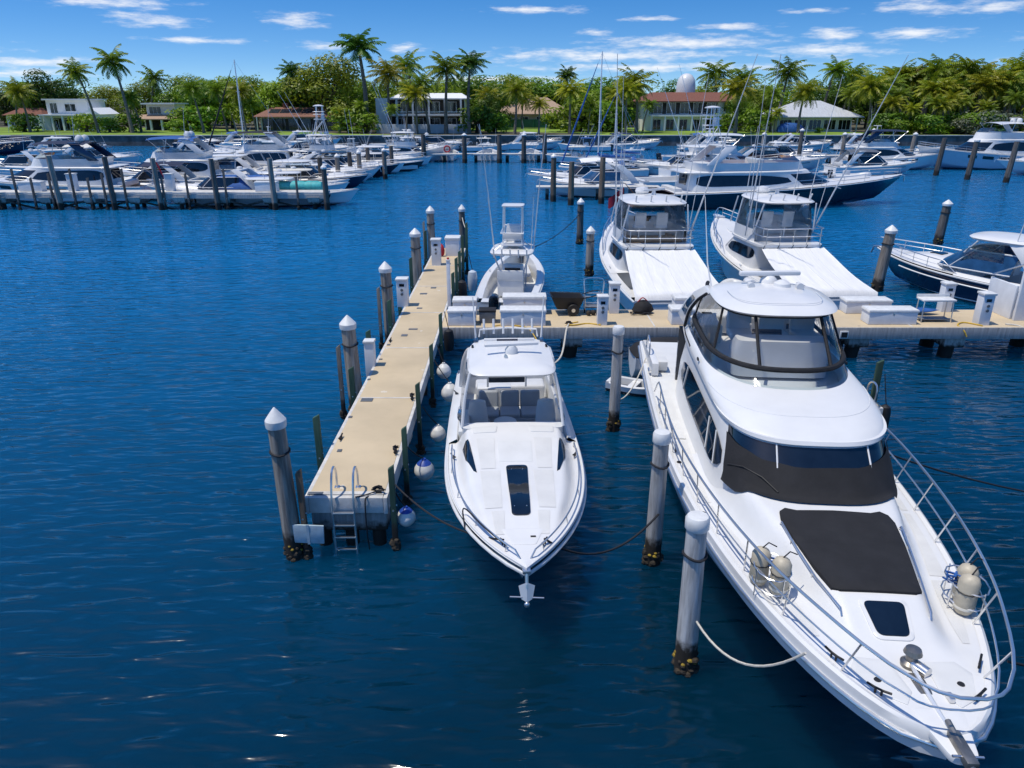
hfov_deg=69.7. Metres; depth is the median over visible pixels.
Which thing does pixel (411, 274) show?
dock post
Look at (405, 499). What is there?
dock post
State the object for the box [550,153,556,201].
mooring piling
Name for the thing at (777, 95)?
palm tree
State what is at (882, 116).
bush
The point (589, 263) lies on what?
mooring piling
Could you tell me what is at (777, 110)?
palm tree
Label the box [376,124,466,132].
garden wall
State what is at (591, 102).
palm tree
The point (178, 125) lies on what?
bush
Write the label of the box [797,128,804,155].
mooring piling
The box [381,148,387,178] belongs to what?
mooring piling
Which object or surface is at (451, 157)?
console boat
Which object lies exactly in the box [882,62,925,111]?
palm tree
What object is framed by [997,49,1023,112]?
palm tree
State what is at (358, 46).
palm tree
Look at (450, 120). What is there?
window
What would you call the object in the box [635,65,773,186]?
sport fishing boat
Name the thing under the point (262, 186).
dock box
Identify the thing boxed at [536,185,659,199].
short pier
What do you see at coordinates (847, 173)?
inflatable tender
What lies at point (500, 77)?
broadleaf tree
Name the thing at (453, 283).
dock post
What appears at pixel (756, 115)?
bush
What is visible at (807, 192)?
hull window
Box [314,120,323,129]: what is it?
window
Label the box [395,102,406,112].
window
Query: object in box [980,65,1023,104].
palm tree
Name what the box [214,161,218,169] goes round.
cabin door
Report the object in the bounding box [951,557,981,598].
tube fender
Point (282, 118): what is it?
ranch house
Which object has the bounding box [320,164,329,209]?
mooring piling
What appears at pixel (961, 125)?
bush
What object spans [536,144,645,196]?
express cruiser
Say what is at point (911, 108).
palm tree
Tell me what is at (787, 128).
covered boat
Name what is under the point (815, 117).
pavilion house
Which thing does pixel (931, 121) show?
bush
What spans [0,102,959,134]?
ground
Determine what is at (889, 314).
dock box
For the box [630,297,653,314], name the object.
gear bag
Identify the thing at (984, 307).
power pedestal
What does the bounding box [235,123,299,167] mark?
motor yacht
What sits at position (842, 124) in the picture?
window
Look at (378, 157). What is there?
express cruiser
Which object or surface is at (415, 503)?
mooring line
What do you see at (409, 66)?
palm tree
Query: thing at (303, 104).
broadleaf tree
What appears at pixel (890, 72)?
palm tree
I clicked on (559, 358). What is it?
mooring line
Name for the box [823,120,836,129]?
window
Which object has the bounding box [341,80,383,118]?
broadleaf tree
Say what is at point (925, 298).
cleaning table
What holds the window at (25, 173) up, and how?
in the motor yacht at (85, 165)
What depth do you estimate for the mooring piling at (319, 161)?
72.66 m
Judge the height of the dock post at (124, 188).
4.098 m
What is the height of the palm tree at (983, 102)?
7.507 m
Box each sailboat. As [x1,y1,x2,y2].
[559,51,648,176]
[584,91,649,166]
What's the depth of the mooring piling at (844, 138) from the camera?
101.32 m
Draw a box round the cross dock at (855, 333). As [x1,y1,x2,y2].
[442,310,1023,357]
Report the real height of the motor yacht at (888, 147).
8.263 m
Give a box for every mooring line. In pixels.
[355,490,377,497]
[364,496,369,549]
[395,484,503,540]
[462,508,502,542]
[535,214,579,246]
[544,514,658,554]
[555,323,569,363]
[566,321,600,325]
[620,357,645,399]
[696,621,806,666]
[889,453,1023,491]
[942,570,960,584]
[957,322,982,336]
[1007,660,1023,666]
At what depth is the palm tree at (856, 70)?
173.24 m
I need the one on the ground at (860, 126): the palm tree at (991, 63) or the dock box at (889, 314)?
the palm tree at (991, 63)
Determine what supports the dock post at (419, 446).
in the water
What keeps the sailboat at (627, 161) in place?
on the water
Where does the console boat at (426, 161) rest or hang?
on the water
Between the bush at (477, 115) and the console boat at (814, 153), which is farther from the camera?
the bush at (477, 115)
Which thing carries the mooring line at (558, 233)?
attached to the mooring piling at (580, 219)
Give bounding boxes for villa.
[633,92,734,130]
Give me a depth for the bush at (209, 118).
161.88 m
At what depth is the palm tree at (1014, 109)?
160.94 m
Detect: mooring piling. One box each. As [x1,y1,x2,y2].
[45,155,64,209]
[101,157,118,209]
[150,158,164,209]
[208,159,221,209]
[264,407,303,561]
[267,158,278,209]
[317,157,322,176]
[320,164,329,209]
[334,153,340,171]
[339,315,361,410]
[347,152,351,171]
[356,150,362,182]
[365,148,369,161]
[379,261,394,342]
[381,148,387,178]
[389,146,393,162]
[409,228,421,286]
[421,135,425,155]
[426,206,434,259]
[458,204,465,261]
[462,133,466,162]
[497,135,501,162]
[521,133,526,162]
[542,135,546,162]
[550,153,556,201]
[568,162,574,204]
[575,198,584,244]
[584,226,594,276]
[598,157,605,203]
[605,325,624,431]
[641,428,670,566]
[671,511,709,677]
[760,132,766,149]
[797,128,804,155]
[840,132,847,154]
[871,225,897,291]
[909,132,917,152]
[933,138,947,175]
[933,199,952,244]
[964,139,980,179]
[1003,141,1019,182]
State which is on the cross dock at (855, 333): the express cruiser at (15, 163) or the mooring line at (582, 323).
the mooring line at (582, 323)
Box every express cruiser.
[0,129,36,148]
[0,136,44,175]
[30,124,104,155]
[42,125,69,147]
[63,129,143,166]
[116,150,202,186]
[144,166,275,202]
[170,123,229,148]
[177,129,240,150]
[212,135,262,174]
[213,140,303,155]
[213,142,254,168]
[219,121,268,145]
[264,139,371,188]
[274,142,381,180]
[286,127,342,144]
[288,125,339,155]
[301,139,384,177]
[303,125,360,153]
[315,136,402,176]
[352,136,428,162]
[386,128,460,152]
[415,130,472,149]
[444,296,586,607]
[509,120,564,149]
[525,142,626,184]
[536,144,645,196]
[600,130,662,149]
[631,142,699,174]
[677,133,738,150]
[738,144,830,169]
[765,140,815,154]
[769,133,832,151]
[818,148,919,175]
[830,132,879,150]
[871,225,1023,307]
[994,155,1023,174]
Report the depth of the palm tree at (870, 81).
155.85 m
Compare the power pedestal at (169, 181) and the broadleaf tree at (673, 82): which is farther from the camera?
the broadleaf tree at (673, 82)
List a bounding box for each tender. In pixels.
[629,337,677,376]
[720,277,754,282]
[827,170,871,177]
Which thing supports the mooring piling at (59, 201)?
in the water
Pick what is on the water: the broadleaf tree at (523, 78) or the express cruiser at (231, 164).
the express cruiser at (231, 164)
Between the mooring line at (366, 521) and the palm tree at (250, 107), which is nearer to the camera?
the mooring line at (366, 521)
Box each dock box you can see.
[17,181,46,191]
[254,181,279,191]
[444,235,460,255]
[447,306,476,325]
[452,296,477,314]
[500,305,546,325]
[502,293,546,305]
[668,304,695,324]
[671,294,690,303]
[839,296,892,313]
[860,306,919,323]
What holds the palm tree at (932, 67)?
on the ground at (860, 126)
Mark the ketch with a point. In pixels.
(237, 91)
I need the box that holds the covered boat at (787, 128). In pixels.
[776,123,803,132]
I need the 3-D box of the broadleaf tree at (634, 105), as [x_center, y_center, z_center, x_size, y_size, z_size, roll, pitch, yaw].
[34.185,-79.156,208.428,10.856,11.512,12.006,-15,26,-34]
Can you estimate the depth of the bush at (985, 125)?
147.78 m
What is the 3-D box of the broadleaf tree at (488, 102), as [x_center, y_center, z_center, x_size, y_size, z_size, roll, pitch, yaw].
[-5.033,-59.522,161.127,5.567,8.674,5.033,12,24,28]
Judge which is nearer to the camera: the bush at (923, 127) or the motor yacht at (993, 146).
the motor yacht at (993, 146)
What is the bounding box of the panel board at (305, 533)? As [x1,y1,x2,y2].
[292,524,324,543]
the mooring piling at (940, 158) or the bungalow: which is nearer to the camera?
the mooring piling at (940, 158)
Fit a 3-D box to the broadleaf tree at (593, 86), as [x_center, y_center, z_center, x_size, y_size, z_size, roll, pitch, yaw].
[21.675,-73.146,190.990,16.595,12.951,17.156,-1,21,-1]
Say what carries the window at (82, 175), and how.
in the motor yacht at (85, 165)
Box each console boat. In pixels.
[72,134,140,160]
[194,150,358,206]
[214,133,256,149]
[247,146,348,189]
[265,149,349,182]
[267,141,363,175]
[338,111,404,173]
[351,139,424,170]
[366,131,401,148]
[380,132,431,165]
[435,129,458,161]
[459,124,511,151]
[475,124,545,309]
[477,134,496,161]
[518,134,541,161]
[539,134,606,162]
[558,130,613,150]
[611,131,661,162]
[656,130,688,160]
[767,129,821,157]
[825,131,854,162]
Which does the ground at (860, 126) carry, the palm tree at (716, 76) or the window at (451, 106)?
the palm tree at (716, 76)
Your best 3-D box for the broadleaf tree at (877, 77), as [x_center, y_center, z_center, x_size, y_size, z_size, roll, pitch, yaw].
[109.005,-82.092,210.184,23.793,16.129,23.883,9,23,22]
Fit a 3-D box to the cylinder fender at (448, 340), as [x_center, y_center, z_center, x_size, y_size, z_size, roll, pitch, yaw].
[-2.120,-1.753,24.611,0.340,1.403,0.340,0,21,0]
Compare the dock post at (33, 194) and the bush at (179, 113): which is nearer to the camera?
the dock post at (33, 194)
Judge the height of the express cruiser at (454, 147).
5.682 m
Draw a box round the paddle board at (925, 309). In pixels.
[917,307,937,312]
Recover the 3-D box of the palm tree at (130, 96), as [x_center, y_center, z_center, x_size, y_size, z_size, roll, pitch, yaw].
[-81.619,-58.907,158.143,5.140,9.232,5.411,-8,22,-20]
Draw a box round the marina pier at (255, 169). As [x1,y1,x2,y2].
[176,155,305,189]
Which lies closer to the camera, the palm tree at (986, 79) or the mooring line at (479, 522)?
the mooring line at (479, 522)
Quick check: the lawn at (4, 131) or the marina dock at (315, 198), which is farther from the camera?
the lawn at (4, 131)
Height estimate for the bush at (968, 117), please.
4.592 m
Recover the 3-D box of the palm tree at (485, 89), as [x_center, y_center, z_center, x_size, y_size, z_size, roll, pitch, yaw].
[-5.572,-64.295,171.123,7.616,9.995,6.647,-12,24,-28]
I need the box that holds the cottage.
[2,108,47,128]
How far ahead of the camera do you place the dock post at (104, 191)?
60.37 m
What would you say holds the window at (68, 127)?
in the modern house at (59, 111)
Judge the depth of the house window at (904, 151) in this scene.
95.54 m
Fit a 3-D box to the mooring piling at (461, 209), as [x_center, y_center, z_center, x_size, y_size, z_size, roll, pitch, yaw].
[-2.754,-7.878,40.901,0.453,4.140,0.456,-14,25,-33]
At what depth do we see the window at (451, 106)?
164.83 m
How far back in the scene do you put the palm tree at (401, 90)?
151.24 m
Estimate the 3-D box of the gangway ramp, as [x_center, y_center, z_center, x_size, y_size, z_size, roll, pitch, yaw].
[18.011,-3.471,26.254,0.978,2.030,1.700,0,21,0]
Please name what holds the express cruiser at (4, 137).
on the water
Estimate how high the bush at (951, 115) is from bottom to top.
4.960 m
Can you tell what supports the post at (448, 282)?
on the finger dock at (381, 414)
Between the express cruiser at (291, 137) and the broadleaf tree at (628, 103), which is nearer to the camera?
the express cruiser at (291, 137)
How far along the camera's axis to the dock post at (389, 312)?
26.02 m
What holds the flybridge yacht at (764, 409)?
on the water
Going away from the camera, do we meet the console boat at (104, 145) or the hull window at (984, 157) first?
the hull window at (984, 157)
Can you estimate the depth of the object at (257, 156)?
86.29 m
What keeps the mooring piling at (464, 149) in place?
in the water
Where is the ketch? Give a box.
[208,60,296,153]
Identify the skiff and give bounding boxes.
[605,376,645,396]
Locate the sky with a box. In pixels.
[0,0,1023,101]
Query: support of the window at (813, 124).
in the pavilion house at (815, 117)
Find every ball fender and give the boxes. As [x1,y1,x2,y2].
[396,493,415,526]
[408,447,433,480]
[422,406,445,441]
[434,360,454,401]
[437,345,450,378]
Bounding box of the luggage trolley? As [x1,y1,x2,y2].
[583,277,603,312]
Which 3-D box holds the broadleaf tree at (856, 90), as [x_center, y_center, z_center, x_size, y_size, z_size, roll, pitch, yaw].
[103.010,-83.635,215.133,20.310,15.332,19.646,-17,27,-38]
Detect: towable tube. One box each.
[279,181,289,189]
[289,181,304,189]
[304,181,322,189]
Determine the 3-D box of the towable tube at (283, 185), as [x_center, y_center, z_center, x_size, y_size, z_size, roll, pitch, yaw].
[-19.600,-16.868,62.940,1.600,1.000,0.975,0,21,0]
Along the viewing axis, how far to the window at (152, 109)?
170.71 m
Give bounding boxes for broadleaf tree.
[0,84,24,125]
[8,68,65,109]
[46,77,86,98]
[82,84,131,116]
[105,80,166,125]
[152,86,203,107]
[161,73,214,94]
[175,78,227,123]
[201,76,235,124]
[204,76,252,127]
[227,75,275,128]
[245,80,274,120]
[253,80,296,111]
[272,72,326,107]
[277,51,366,120]
[333,79,378,125]
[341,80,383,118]
[363,78,409,112]
[426,77,478,105]
[429,80,471,102]
[447,73,507,106]
[470,82,519,125]
[476,91,500,130]
[480,73,538,104]
[502,74,545,89]
[523,76,561,103]
[533,84,568,106]
[565,89,610,128]
[566,76,625,105]
[605,84,641,121]
[625,90,644,124]
[657,79,695,91]
[695,84,714,91]
[722,94,762,130]
[743,83,793,110]
[748,83,771,121]
[786,78,836,103]
[814,80,858,111]
[830,71,878,123]
[848,80,888,127]
[850,68,921,112]
[856,71,926,121]
[912,92,954,120]
[944,92,988,114]
[976,90,1023,113]
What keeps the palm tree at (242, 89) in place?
on the ground at (860, 126)
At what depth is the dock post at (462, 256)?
34.51 m
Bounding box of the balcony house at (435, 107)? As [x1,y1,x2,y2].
[375,93,470,123]
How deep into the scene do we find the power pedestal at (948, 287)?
26.74 m
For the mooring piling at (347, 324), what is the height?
3.940 m
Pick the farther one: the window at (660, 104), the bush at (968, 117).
the window at (660, 104)
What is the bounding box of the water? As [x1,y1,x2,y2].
[0,146,1023,767]
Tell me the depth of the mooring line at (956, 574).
10.19 m
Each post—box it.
[10,168,22,209]
[29,177,38,209]
[46,173,56,209]
[68,168,78,209]
[86,177,94,209]
[100,173,109,209]
[120,168,129,209]
[160,177,167,209]
[184,173,191,209]
[222,168,229,209]
[295,177,300,209]
[295,468,313,559]
[312,414,323,469]
[348,366,355,406]
[365,330,370,337]
[387,299,392,334]
[388,464,400,550]
[398,307,401,315]
[401,426,412,505]
[409,257,413,293]
[415,382,425,454]
[424,230,427,265]
[428,343,436,407]
[438,313,443,364]
[451,272,454,305]
[454,257,458,295]
[458,250,461,280]
[461,235,464,280]
[465,222,469,274]
[870,360,884,401]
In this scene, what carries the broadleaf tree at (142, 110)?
on the ground at (860, 126)
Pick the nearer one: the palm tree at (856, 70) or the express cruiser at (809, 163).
the express cruiser at (809, 163)
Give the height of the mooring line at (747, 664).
1.085 m
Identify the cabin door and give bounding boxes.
[111,168,120,178]
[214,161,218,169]
[679,173,686,184]
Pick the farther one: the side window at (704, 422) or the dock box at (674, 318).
the dock box at (674, 318)
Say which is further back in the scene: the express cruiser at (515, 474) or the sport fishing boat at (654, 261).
the sport fishing boat at (654, 261)
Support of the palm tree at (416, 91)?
on the ground at (860, 126)
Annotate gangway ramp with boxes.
[988,264,1023,320]
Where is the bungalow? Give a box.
[500,98,563,118]
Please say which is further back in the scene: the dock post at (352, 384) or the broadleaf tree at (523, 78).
the broadleaf tree at (523, 78)
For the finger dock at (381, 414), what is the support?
on the water
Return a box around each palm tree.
[0,76,39,131]
[2,78,30,129]
[56,56,100,132]
[89,43,134,132]
[116,87,142,131]
[118,97,141,113]
[137,65,171,102]
[173,76,209,132]
[200,79,231,131]
[221,102,238,130]
[223,79,259,130]
[242,96,260,130]
[274,59,304,106]
[329,28,385,131]
[330,105,346,132]
[352,98,371,132]
[363,56,408,123]
[382,102,399,133]
[387,48,425,86]
[395,79,420,133]
[398,82,431,133]
[404,70,439,133]
[422,51,469,133]
[455,48,490,133]
[471,85,501,106]
[495,77,535,133]
[517,87,534,128]
[527,95,551,133]
[552,76,588,133]
[555,64,577,126]
[580,97,599,133]
[602,84,633,106]
[610,62,657,132]
[610,77,644,132]
[640,98,659,130]
[693,59,735,91]
[710,69,760,133]
[730,64,763,89]
[759,83,786,131]
[762,56,815,106]
[769,106,786,132]
[788,74,827,132]
[818,55,852,101]
[835,60,876,108]
[836,86,864,110]
[847,68,893,131]
[862,80,896,121]
[872,58,919,116]
[875,71,909,112]
[875,91,907,133]
[877,95,902,112]
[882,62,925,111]
[887,84,915,119]
[898,63,934,117]
[901,101,922,132]
[911,53,963,113]
[912,71,953,114]
[922,55,968,112]
[922,72,966,117]
[922,93,945,114]
[927,94,956,133]
[939,89,969,122]
[942,53,996,109]
[944,77,978,111]
[949,57,999,111]
[950,87,977,114]
[956,93,976,113]
[961,64,1010,113]
[974,96,998,112]
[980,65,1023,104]
[980,102,999,113]
[994,68,1023,112]
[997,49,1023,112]
[1001,89,1023,112]
[1002,83,1023,114]
[1003,59,1023,114]
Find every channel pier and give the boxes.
[426,153,579,162]
[747,155,847,163]
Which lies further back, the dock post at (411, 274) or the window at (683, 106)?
the window at (683, 106)
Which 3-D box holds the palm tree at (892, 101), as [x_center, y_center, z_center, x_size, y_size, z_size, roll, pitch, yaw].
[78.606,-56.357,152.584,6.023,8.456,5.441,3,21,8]
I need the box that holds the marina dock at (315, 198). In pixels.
[0,190,329,208]
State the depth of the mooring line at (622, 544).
13.25 m
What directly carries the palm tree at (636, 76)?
on the ground at (860, 126)
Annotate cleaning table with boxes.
[916,294,956,322]
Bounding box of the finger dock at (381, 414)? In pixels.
[305,248,465,545]
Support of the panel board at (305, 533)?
attached to the mooring piling at (275, 421)
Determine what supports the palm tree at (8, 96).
on the ground at (860, 126)
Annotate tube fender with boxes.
[749,542,776,585]
[769,551,797,595]
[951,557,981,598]
[952,567,981,615]
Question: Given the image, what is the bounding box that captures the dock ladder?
[330,466,360,553]
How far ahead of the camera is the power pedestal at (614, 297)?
26.49 m
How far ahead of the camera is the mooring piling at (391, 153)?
91.69 m
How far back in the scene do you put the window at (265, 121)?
168.70 m
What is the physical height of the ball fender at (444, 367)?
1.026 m
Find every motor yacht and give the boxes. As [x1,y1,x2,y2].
[0,112,153,201]
[0,137,34,154]
[113,114,248,179]
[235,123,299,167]
[608,107,904,210]
[649,128,793,176]
[822,115,939,169]
[914,118,1023,169]
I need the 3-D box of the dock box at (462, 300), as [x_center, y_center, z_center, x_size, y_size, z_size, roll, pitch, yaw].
[-1.700,-2.847,26.654,0.893,0.558,0.615,0,21,0]
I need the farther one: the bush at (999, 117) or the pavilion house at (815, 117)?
the pavilion house at (815, 117)
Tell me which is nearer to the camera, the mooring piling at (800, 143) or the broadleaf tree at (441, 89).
the mooring piling at (800, 143)
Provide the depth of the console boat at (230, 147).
127.41 m
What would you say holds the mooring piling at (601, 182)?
in the water
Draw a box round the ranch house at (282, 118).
[252,103,347,130]
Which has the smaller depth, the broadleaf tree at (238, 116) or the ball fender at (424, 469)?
the ball fender at (424, 469)
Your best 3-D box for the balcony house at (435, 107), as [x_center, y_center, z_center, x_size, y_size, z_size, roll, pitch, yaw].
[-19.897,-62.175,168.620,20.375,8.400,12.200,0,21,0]
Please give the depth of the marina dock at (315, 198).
60.66 m
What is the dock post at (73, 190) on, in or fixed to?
in the water
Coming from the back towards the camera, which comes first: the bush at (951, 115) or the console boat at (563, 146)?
the bush at (951, 115)
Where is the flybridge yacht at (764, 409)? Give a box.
[638,199,1015,767]
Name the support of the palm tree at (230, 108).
on the ground at (860, 126)
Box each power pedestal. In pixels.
[64,173,79,190]
[162,173,175,190]
[363,338,375,378]
[395,276,408,306]
[430,238,441,264]
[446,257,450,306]
[596,294,608,324]
[608,281,620,313]
[936,281,957,311]
[972,291,997,324]
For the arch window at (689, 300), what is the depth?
17.70 m
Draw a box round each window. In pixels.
[0,185,11,189]
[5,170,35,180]
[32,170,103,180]
[49,103,58,112]
[54,119,60,129]
[64,104,76,111]
[64,119,70,129]
[127,162,149,171]
[148,106,161,113]
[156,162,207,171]
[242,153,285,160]
[263,119,273,129]
[276,119,285,129]
[288,119,298,129]
[301,119,311,129]
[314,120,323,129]
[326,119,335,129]
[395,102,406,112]
[396,118,405,123]
[413,102,422,112]
[414,118,423,123]
[430,102,439,112]
[430,118,439,123]
[447,102,456,112]
[448,118,456,123]
[462,439,476,471]
[557,438,565,470]
[652,119,660,129]
[653,103,662,113]
[665,119,673,129]
[666,103,675,113]
[679,103,689,113]
[679,119,687,129]
[681,362,721,463]
[682,294,694,313]
[692,119,700,129]
[693,103,702,113]
[696,175,791,186]
[705,119,712,129]
[706,103,715,113]
[779,120,791,124]
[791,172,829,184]
[791,191,810,195]
[794,120,806,129]
[808,120,821,129]
[820,189,833,193]
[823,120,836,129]
[837,120,850,129]
[863,149,899,155]
[898,149,915,155]
[954,142,992,150]
[982,156,993,159]
[992,142,1023,150]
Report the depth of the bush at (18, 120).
160.93 m
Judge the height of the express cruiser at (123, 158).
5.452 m
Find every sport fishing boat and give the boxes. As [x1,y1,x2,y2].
[277,91,363,158]
[368,71,450,161]
[599,53,757,309]
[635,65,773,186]
[710,55,907,309]
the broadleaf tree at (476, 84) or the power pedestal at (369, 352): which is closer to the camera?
the power pedestal at (369, 352)
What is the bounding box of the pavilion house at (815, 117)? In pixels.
[762,101,864,131]
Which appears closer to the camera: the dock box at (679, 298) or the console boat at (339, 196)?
the dock box at (679, 298)
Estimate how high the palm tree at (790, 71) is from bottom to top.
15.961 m
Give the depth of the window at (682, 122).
167.39 m
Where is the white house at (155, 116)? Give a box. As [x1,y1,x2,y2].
[139,103,188,129]
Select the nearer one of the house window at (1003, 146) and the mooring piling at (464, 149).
the house window at (1003, 146)
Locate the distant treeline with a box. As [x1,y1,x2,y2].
[10,73,874,121]
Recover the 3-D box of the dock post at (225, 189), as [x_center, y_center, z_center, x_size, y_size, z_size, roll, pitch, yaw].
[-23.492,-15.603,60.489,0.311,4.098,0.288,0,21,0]
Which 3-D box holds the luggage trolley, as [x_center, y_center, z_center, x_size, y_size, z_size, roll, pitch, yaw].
[3.000,-3.239,26.833,0.772,1.181,0.694,0,21,0]
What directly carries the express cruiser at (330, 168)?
on the water
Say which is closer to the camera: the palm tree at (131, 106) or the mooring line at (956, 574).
the mooring line at (956, 574)
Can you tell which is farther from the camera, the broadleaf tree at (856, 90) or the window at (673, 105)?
the broadleaf tree at (856, 90)
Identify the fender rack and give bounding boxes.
[752,553,791,605]
[940,563,990,619]
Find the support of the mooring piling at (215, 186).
in the water
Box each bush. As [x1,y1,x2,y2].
[5,113,41,131]
[67,113,109,131]
[97,117,123,131]
[112,113,145,131]
[161,119,190,131]
[165,107,204,130]
[182,105,229,131]
[326,107,368,132]
[349,113,384,132]
[454,105,502,132]
[478,113,511,132]
[540,114,565,128]
[542,98,603,131]
[578,100,638,130]
[595,105,639,131]
[711,112,743,131]
[738,109,778,132]
[814,127,824,132]
[867,112,911,133]
[868,118,892,133]
[884,119,910,134]
[894,112,929,133]
[908,114,945,134]
[909,120,935,133]
[933,122,955,133]
[938,111,966,133]
[938,121,958,133]
[946,118,995,134]
[953,109,1020,133]
[954,112,977,133]
[960,112,1002,134]
[969,115,1006,131]
[998,113,1023,131]
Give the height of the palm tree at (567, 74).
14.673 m
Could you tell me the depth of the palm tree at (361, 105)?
156.20 m
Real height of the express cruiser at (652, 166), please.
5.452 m
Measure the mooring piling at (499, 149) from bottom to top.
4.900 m
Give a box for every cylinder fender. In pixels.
[444,311,453,351]
[458,265,466,295]
[468,257,476,291]
[880,374,890,430]
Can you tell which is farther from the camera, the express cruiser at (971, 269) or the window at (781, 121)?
the window at (781, 121)
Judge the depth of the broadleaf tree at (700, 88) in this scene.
209.12 m
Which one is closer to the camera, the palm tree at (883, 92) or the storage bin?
the storage bin
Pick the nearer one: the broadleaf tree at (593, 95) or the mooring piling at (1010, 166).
the mooring piling at (1010, 166)
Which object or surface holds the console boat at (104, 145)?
on the water
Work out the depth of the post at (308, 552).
14.07 m
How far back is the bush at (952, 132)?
152.25 m
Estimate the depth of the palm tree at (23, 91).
158.26 m
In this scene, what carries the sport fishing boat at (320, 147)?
on the water
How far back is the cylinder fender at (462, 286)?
31.45 m
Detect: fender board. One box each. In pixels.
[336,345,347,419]
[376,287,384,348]
[422,221,424,268]
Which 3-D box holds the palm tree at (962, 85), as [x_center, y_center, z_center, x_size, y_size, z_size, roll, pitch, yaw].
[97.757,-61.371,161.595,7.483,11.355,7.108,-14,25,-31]
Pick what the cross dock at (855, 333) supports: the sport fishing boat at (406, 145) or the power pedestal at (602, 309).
the power pedestal at (602, 309)
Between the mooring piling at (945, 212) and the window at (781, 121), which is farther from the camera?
the window at (781, 121)
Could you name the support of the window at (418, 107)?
in the balcony house at (435, 107)
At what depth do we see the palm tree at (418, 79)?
150.62 m
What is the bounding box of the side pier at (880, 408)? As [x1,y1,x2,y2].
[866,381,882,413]
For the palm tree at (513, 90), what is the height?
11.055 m
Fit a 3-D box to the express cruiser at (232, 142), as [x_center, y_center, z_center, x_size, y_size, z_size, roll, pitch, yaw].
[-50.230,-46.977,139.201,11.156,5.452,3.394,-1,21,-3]
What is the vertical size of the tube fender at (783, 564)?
0.729 m
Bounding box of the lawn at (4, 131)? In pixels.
[0,127,973,134]
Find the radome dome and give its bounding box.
[676,73,695,92]
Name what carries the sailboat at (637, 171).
on the water
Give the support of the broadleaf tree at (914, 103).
on the lawn at (4, 131)
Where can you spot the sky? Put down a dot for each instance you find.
(203, 38)
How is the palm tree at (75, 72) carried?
on the ground at (860, 126)
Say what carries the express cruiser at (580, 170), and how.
on the water
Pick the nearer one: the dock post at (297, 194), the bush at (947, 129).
the dock post at (297, 194)
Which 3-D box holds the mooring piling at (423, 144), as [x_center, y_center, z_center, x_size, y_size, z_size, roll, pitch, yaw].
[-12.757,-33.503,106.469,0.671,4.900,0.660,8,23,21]
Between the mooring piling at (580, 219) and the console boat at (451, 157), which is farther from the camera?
the console boat at (451, 157)
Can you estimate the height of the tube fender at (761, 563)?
0.729 m
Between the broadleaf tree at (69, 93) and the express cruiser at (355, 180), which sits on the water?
the express cruiser at (355, 180)
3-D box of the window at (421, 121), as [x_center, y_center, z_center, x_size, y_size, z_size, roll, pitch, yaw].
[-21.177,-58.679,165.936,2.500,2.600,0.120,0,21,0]
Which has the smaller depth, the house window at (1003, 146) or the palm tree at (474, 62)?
the house window at (1003, 146)
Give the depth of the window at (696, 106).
166.05 m
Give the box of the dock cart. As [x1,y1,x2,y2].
[549,290,601,315]
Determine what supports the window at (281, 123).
in the ranch house at (282, 118)
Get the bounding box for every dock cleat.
[371,485,385,493]
[393,445,398,453]
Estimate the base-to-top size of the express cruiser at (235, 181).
5.452 m
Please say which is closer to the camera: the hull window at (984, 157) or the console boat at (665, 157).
the hull window at (984, 157)
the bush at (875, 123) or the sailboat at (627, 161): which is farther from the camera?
the bush at (875, 123)
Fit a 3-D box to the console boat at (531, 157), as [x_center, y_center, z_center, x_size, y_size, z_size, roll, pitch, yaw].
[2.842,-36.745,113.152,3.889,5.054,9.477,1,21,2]
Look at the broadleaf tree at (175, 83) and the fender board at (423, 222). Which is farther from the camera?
the broadleaf tree at (175, 83)
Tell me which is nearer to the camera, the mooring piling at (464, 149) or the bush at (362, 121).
the mooring piling at (464, 149)
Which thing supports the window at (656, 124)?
in the villa
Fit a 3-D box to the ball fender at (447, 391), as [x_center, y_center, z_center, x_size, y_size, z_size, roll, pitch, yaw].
[-1.856,-0.061,20.691,0.711,1.158,0.559,0,21,0]
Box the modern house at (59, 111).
[37,99,118,130]
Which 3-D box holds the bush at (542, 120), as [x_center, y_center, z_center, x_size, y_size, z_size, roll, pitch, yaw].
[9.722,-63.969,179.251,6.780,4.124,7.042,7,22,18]
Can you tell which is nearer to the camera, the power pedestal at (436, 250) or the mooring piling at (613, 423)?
the mooring piling at (613, 423)
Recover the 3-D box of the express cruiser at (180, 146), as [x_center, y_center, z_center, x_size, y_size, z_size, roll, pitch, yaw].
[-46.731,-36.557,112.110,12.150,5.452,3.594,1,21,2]
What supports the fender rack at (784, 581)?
on the flybridge yacht at (764, 409)
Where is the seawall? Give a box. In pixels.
[0,135,973,145]
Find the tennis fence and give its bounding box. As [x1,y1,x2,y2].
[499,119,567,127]
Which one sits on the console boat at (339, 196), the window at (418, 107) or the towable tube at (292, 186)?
the towable tube at (292, 186)
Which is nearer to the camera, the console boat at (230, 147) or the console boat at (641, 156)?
the console boat at (641, 156)
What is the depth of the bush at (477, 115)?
156.33 m

